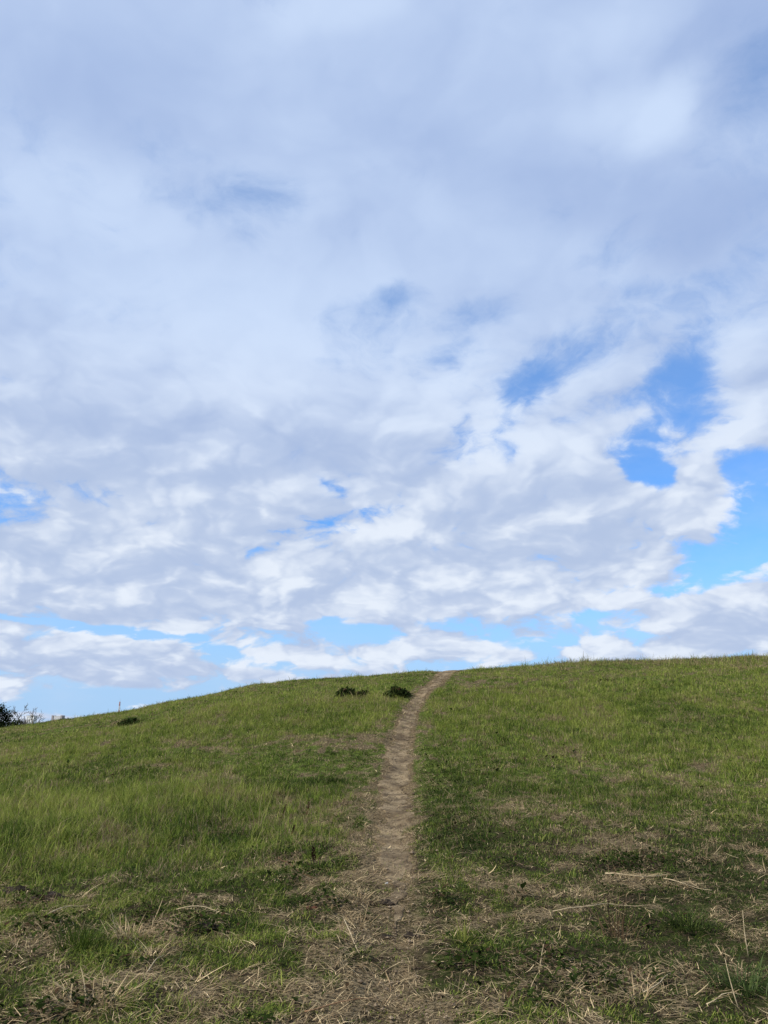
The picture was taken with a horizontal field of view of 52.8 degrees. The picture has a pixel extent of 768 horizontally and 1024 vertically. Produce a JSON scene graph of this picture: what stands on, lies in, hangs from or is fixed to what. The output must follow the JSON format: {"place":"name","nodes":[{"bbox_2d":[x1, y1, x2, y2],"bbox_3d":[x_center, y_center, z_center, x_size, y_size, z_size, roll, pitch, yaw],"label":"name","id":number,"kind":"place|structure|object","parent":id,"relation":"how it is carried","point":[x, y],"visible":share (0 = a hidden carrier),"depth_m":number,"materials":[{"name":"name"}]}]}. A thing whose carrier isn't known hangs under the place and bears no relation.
{"place":"outdoors","nodes":[
{"label":"outdoors","id":0,"kind":"place"},
{"bbox_2d":[311,846,316,869],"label":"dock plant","id":1,"kind":"object","parent":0,"point":[313,854],"visible":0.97,"depth_m":7.54,"materials":[{"name":"green plant"}]},
{"bbox_2d":[0,650,767,1023],"bbox_3d":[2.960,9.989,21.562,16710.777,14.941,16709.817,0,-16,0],"label":"hill","id":2,"kind":"structure","parent":0,"point":[428,949],"depth_m":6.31,"materials":[{"name":"green plant"}]},
{"bbox_2d":[0,702,23,727],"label":"evergreen tree","id":3,"kind":"object","parent":2,"relation":"on","point":[7,721],"visible":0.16,"depth_m":77.75,"materials":[{"name":"green plant"}]},
{"bbox_2d":[2,885,30,894],"bbox_3d":[-3.280,3.385,6.909,0.252,0.110,0.193,6,-17,-20],"label":"molehill","id":4,"kind":"object","parent":2,"relation":"on","point":[19,888],"visible":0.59,"depth_m":6.87,"materials":[{"name":"soil"}]},
{"bbox_2d":[10,703,44,725],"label":"bare tree","id":5,"kind":"object","parent":2,"relation":"on","point":[18,717],"visible":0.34,"depth_m":77.69,"materials":[{"name":"grey plant"}]},
{"bbox_2d":[26,714,36,722],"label":"tower block","id":6,"kind":"structure","parent":2,"relation":"on","point":[28,717],"depth_m":1154.24,"materials":[{"name":"concrete"}]},
{"bbox_2d":[31,891,66,902],"bbox_3d":[-2.841,3.291,6.565,0.321,0.128,0.245,0,-16,0],"label":"molehill","id":7,"kind":"object","parent":2,"relation":"on","point":[51,894],"visible":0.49,"depth_m":6.52,"materials":[{"name":"soil"}]},
{"bbox_2d":[51,715,64,720],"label":"flat roofed building","id":8,"kind":"structure","parent":2,"relation":"on","point":[57,717],"depth_m":1203.55,"materials":[{"name":"concrete"}]},
{"bbox_2d":[48,902,88,913],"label":"fallen stalk","id":9,"kind":"object","parent":2,"relation":"on","point":[64,907],"visible":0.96,"depth_m":6.11,"materials":[{"name":"plant"}]},
{"bbox_2d":[28,905,117,955],"bbox_3d":[-2.077,2.855,5.309,0.671,0.275,0.616,12,-20,-36],"label":"coarse grass tuft","id":10,"kind":"object","parent":2,"relation":"on","point":[85,938],"visible":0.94,"depth_m":5.27,"materials":[{"name":"green plant"}]},
{"bbox_2d":[24,963,154,1021],"bbox_3d":[-1.585,2.624,4.262,0.801,0.415,0.721,0,-16,0],"label":"straw tuft","id":11,"kind":"object","parent":2,"relation":"on","point":[85,998],"visible":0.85,"depth_m":4.23,"materials":[{"name":"beige plant"}]},
{"bbox_2d":[117,717,143,725],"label":"bramble bush","id":12,"kind":"object","parent":2,"relation":"on","point":[132,720],"visible":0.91,"depth_m":21.96,"materials":[{"name":"green plant"}]},
{"bbox_2d":[101,905,178,945],"bbox_3d":[-1.805,2.981,5.560,0.722,0.364,0.548,0,-16,0],"label":"straw tuft","id":13,"kind":"object","parent":2,"relation":"on","point":[128,934],"visible":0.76,"depth_m":5.54,"materials":[{"name":"beige plant"}]},
{"bbox_2d":[119,929,176,960],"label":"straw tuft","id":14,"kind":"object","parent":2,"relation":"on","point":[151,954],"visible":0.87,"depth_m":5.12,"materials":[{"name":"beige plant"}]},
{"bbox_2d":[176,906,227,913],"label":"fallen stalk","id":15,"kind":"object","parent":2,"relation":"on","point":[199,906],"visible":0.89,"depth_m":5.93,"materials":[{"name":"plant"}]},
{"bbox_2d":[190,923,219,931],"bbox_3d":[-1.291,3.005,5.591,0.210,0.067,0.124,0,-16,0],"label":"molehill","id":16,"kind":"object","parent":2,"relation":"on","point":[205,925],"visible":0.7,"depth_m":5.56,"materials":[{"name":"soil"}]},
{"bbox_2d":[304,994,382,1011],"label":"fallen stalk","id":17,"kind":"object","parent":2,"relation":"on","point":[338,1002],"visible":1,"depth_m":4.24,"materials":[{"name":"plant"}]},
{"bbox_2d":[335,686,355,697],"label":"bramble bush","id":18,"kind":"object","parent":2,"relation":"on","point":[348,690],"visible":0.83,"depth_m":23.32,"materials":[{"name":"green plant"}]},
{"bbox_2d":[343,917,358,951],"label":"fallen stalk","id":19,"kind":"object","parent":2,"relation":"on","point":[350,933],"visible":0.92,"depth_m":5.26,"materials":[{"name":"plant"}]},
{"bbox_2d":[323,899,388,930],"bbox_3d":[-0.171,2.991,5.728,0.599,0.241,0.492,0,-16,0],"label":"straw tuft","id":20,"kind":"object","parent":2,"relation":"on","point":[351,922],"visible":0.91,"depth_m":5.71,"materials":[{"name":"beige plant"}]},
{"bbox_2d":[335,883,388,911],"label":"straw tuft","id":21,"kind":"object","parent":2,"relation":"on","point":[345,893],"visible":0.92,"depth_m":6.32,"materials":[{"name":"beige plant"}]},
{"bbox_2d":[353,689,370,697],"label":"bramble bush","id":22,"kind":"object","parent":2,"relation":"on","point":[359,693],"visible":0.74,"depth_m":23.20,"materials":[{"name":"green plant"}]},
{"bbox_2d":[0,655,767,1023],"bbox_3d":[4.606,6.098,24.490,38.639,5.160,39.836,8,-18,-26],"label":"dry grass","id":23,"kind":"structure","parent":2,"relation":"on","point":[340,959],"depth_m":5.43,"materials":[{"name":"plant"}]},
{"bbox_2d":[0,657,767,1023],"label":"weeds","id":24,"kind":"object","parent":2,"relation":"on","point":[38,1003],"visible":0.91,"depth_m":5.67,"materials":[{"name":"green plant"}]},
{"bbox_2d":[379,934,396,938],"bbox_3d":[0.033,3.004,5.465,0.134,0.047,0.068,0,-16,0],"label":"earth clod","id":25,"kind":"object","parent":2,"relation":"on","point":[383,936],"visible":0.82,"depth_m":5.45,"materials":[{"name":"soil"}]},
{"bbox_2d":[383,684,412,697],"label":"bramble bush","id":26,"kind":"object","parent":2,"relation":"on","point":[398,691],"visible":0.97,"depth_m":22.76,"materials":[{"name":"green plant"}]},
{"bbox_2d":[303,676,510,1023],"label":"dirt","id":27,"kind":"structure","parent":2,"relation":"on","point":[396,971],"depth_m":6.78,"materials":[{"name":"brown soil"}]},
{"bbox_2d":[403,932,419,939],"bbox_3d":[0.196,2.990,5.455,0.124,0.062,0.085,0,-16,0],"label":"earth clod","id":28,"kind":"object","parent":2,"relation":"on","point":[409,934],"visible":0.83,"depth_m":5.44,"materials":[{"name":"soil"}]},
{"bbox_2d":[431,908,493,949],"bbox_3d":[0.515,2.814,5.260,0.441,0.257,0.428,0,-16,0],"label":"bright grass tuft","id":29,"kind":"object","parent":2,"relation":"on","point":[463,937],"visible":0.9,"depth_m":5.26,"materials":[{"name":"green plant"}]},
{"bbox_2d":[553,900,643,911],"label":"fallen stalk","id":30,"kind":"object","parent":2,"relation":"on","point":[590,905],"visible":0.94,"depth_m":6.08,"materials":[{"name":"plant"}]},
{"bbox_2d":[590,887,656,938],"bbox_3d":[1.634,2.840,5.521,0.392,0.375,0.454,11,-19,-33],"label":"grass tuft","id":31,"kind":"object","parent":2,"relation":"on","point":[618,931],"visible":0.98,"depth_m":5.48,"materials":[{"name":"plant"}]},
{"bbox_2d":[605,972,671,1010],"bbox_3d":[1.440,2.725,4.384,0.485,0.201,0.351,0,-16,0],"label":"straw tuft","id":32,"kind":"object","parent":2,"relation":"on","point":[643,993],"visible":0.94,"depth_m":4.38,"materials":[{"name":"beige plant"}]},
{"bbox_2d":[605,871,673,877],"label":"fallen stalk","id":33,"kind":"object","parent":2,"relation":"on","point":[636,875],"visible":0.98,"depth_m":6.79,"materials":[{"name":"plant"}]},
{"bbox_2d":[643,973,670,992],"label":"fallen stalk","id":34,"kind":"object","parent":2,"relation":"on","point":[656,984],"visible":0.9,"depth_m":4.50,"materials":[{"name":"plant"}]},
{"bbox_2d":[663,878,708,889],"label":"fallen stalk","id":35,"kind":"object","parent":2,"relation":"on","point":[684,883],"visible":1,"depth_m":6.63,"materials":[{"name":"plant"}]},
{"bbox_2d":[653,895,736,935],"bbox_3d":[2.223,2.909,5.616,0.706,0.262,0.558,0,-16,0],"label":"coarse grass tuft","id":36,"kind":"object","parent":2,"relation":"on","point":[691,925],"visible":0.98,"depth_m":5.58,"materials":[{"name":"green plant"}]},
{"bbox_2d":[706,990,743,1004],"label":"fallen stalk","id":37,"kind":"object","parent":2,"relation":"on","point":[721,997],"visible":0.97,"depth_m":4.36,"materials":[{"name":"plant"}]},
{"bbox_2d":[692,944,767,1006],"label":"coarse grass tuft","id":38,"kind":"object","parent":2,"relation":"on","point":[752,984],"visible":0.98,"depth_m":4.50,"materials":[{"name":"green plant"}]},
{"bbox_2d":[725,960,740,1007],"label":"dry stem","id":39,"kind":"object","parent":2,"relation":"on","point":[732,987],"visible":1,"depth_m":4.33,"materials":[{"name":"plant"}]},
{"bbox_2d":[742,910,748,955],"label":"dry stem","id":40,"kind":"object","parent":2,"relation":"on","point":[745,936],"visible":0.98,"depth_m":4.98,"materials":[{"name":"plant"}]},
{"bbox_2d":[0,0,767,721],"label":"sky","id":41,"kind":"structure","parent":0,"point":[340,338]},
{"bbox_2d":[373,670,459,933],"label":"path","id":42,"kind":"structure","parent":0,"point":[404,762],"depth_m":10.78,"materials":[{"name":"brown soil"}]},
{"bbox_2d":[379,899,394,905],"bbox_3d":[0.015,3.187,6.310,0.170,0.054,0.097,-15,-21,41],"label":"earth clod","id":43,"kind":"object","parent":42,"relation":"on","point":[388,902],"visible":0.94,"depth_m":6.28,"materials":[{"name":"soil"}]}
]}

